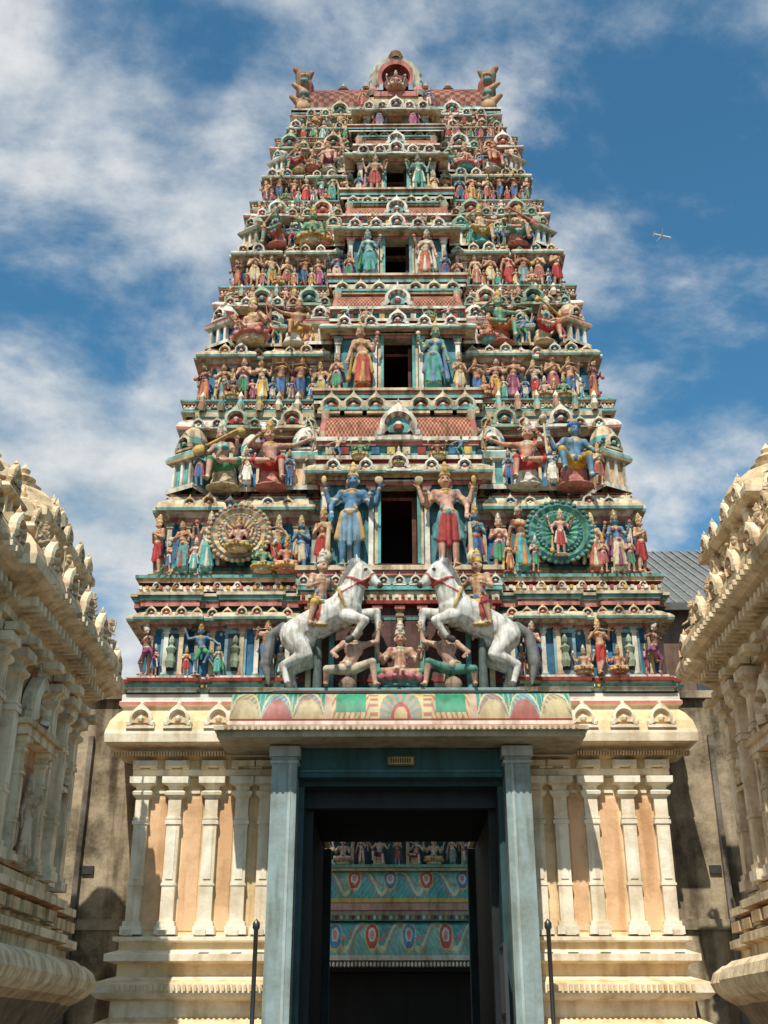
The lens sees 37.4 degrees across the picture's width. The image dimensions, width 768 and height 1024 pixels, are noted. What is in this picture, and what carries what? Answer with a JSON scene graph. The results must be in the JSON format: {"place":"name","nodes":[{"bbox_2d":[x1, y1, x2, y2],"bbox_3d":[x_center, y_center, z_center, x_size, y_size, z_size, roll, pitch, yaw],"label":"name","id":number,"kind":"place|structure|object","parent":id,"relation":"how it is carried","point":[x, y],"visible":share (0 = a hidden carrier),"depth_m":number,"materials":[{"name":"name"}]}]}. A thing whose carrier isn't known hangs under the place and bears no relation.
{"place":"outdoors","nodes":[
{"label":"outdoors","id":0,"kind":"place"},
{"bbox_2d":[0,0,767,678],"label":"sky","id":1,"kind":"structure","parent":0,"point":[136,136],"materials":[{"name":"blue"}]},
{"bbox_2d":[324,842,473,1023],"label":"temple hall","id":2,"kind":"structure","parent":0,"point":[399,942],"depth_m":28.06,"materials":[{"name":"paint"}]},
{"bbox_2d":[91,50,715,1023],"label":"gopuram tower","id":3,"kind":"structure","parent":0,"point":[397,306],"depth_m":18.30,"materials":[{"name":"paint"}]},
{"bbox_2d":[260,554,382,687],"bbox_3d":[-0.943,1.725,17.176,1.915,2.185,0.654,-6,-26,13],"label":"horse statue","id":4,"kind":"object","parent":3,"relation":"on","point":[301,639],"visible":0.91,"depth_m":17.02,"materials":[{"name":"paint"}]},
{"bbox_2d":[306,549,345,632],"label":"rider statue","id":5,"kind":"object","parent":4,"relation":"on","point":[319,581],"visible":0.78,"depth_m":17.35,"materials":[{"name":"paint"}]},
{"bbox_2d":[321,462,384,565],"bbox_3d":[-0.513,0.033,18.520,1.049,1.950,0.423,0,-25,0],"label":"guardian statue","id":6,"kind":"object","parent":3,"relation":"on","point":[349,531],"visible":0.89,"depth_m":18.48,"materials":[{"name":"paint"}]},
{"bbox_2d":[323,622,383,687],"bbox_3d":[-0.456,2.117,16.836,0.914,1.112,0.459,4,-25,-9],"label":"strongman statue","id":7,"kind":"object","parent":3,"relation":"on","point":[348,665],"visible":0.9,"depth_m":16.74,"materials":[{"name":"paint"}]},
{"bbox_2d":[372,621,427,687],"bbox_3d":[0.231,2.120,16.929,0.719,1.100,0.702,-21,-32,37],"label":"seated goddess statue","id":8,"kind":"object","parent":3,"relation":"on","point":[400,674],"visible":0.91,"depth_m":16.81,"materials":[{"name":"paint"}]},
{"bbox_2d":[387,756,414,765],"bbox_3d":[0.243,3.587,16.377,0.400,0.140,0.050,0,-25,0],"label":"sign plaque","id":9,"kind":"object","parent":3,"relation":"attached to","point":[400,760],"visible":1,"depth_m":16.35,"materials":[{"name":"paint"}]},
{"bbox_2d":[413,461,475,564],"bbox_3d":[1.006,0.028,18.508,1.049,1.950,0.423,0,-25,0],"label":"guardian statue","id":10,"kind":"object","parent":3,"relation":"on","point":[448,531],"visible":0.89,"depth_m":18.47,"materials":[{"name":"paint"}]},
{"bbox_2d":[416,621,477,686],"bbox_3d":[0.937,2.111,16.825,0.914,1.112,0.459,-4,-25,10],"label":"strongman statue","id":11,"kind":"object","parent":3,"relation":"on","point":[451,665],"visible":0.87,"depth_m":16.73,"materials":[{"name":"paint"}]},
{"bbox_2d":[417,554,540,686],"bbox_3d":[1.427,1.717,17.157,1.915,2.185,0.654,6,-26,-12],"label":"horse statue","id":12,"kind":"object","parent":3,"relation":"on","point":[498,638],"visible":0.98,"depth_m":17.00,"materials":[{"name":"paint"}]},
{"bbox_2d":[453,548,493,631],"bbox_3d":[1.386,1.158,17.350,0.435,1.340,0.687,21,-32,-37],"label":"rider statue","id":13,"kind":"object","parent":12,"relation":"on","point":[479,581],"visible":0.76,"depth_m":17.33,"materials":[{"name":"paint"}]},
{"bbox_2d":[499,942,509,1023],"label":"folding gate","id":14,"kind":"structure","parent":3,"relation":"attached to","point":[504,989],"depth_m":15.05,"materials":[{"name":"metal"}]},
{"bbox_2d":[654,229,670,240],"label":"airplane","id":15,"kind":"object","parent":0,"point":[662,235],"visible":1,"depth_m":1860.35,"materials":[{"name":"paint"}]},
{"bbox_2d":[642,550,711,689],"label":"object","id":16,"kind":"structure","parent":0,"point":[685,574],"depth_m":34.51,"materials":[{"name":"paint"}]},
{"label":"ground","id":17,"kind":"structure","parent":0,"visible":0},
{"bbox_2d":[0,453,125,1023],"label":"side shrine","id":18,"kind":"object","parent":17,"relation":"on","point":[61,663],"visible":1,"depth_m":12.73,"materials":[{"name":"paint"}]},
{"bbox_2d":[54,695,136,1023],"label":"boundary wall","id":19,"kind":"structure","parent":17,"relation":"on","point":[97,859],"depth_m":17.34,"materials":[{"name":"paint"}]},
{"bbox_2d":[250,918,259,1023],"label":"gate post","id":20,"kind":"object","parent":17,"relation":"on","point":[256,925],"visible":1,"depth_m":14.95,"materials":[{"name":"metal"}]},
{"bbox_2d":[544,918,555,1023],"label":"gate post","id":21,"kind":"object","parent":17,"relation":"on","point":[547,925],"visible":1,"depth_m":14.92,"materials":[{"name":"metal"}]},
{"bbox_2d":[666,690,752,1023],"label":"boundary wall","id":22,"kind":"structure","parent":17,"relation":"on","point":[708,871],"depth_m":17.29,"materials":[{"name":"paint"}]},
{"bbox_2d":[675,443,767,1023],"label":"side shrine","id":23,"kind":"object","parent":17,"relation":"on","point":[723,648],"visible":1,"depth_m":13.63,"materials":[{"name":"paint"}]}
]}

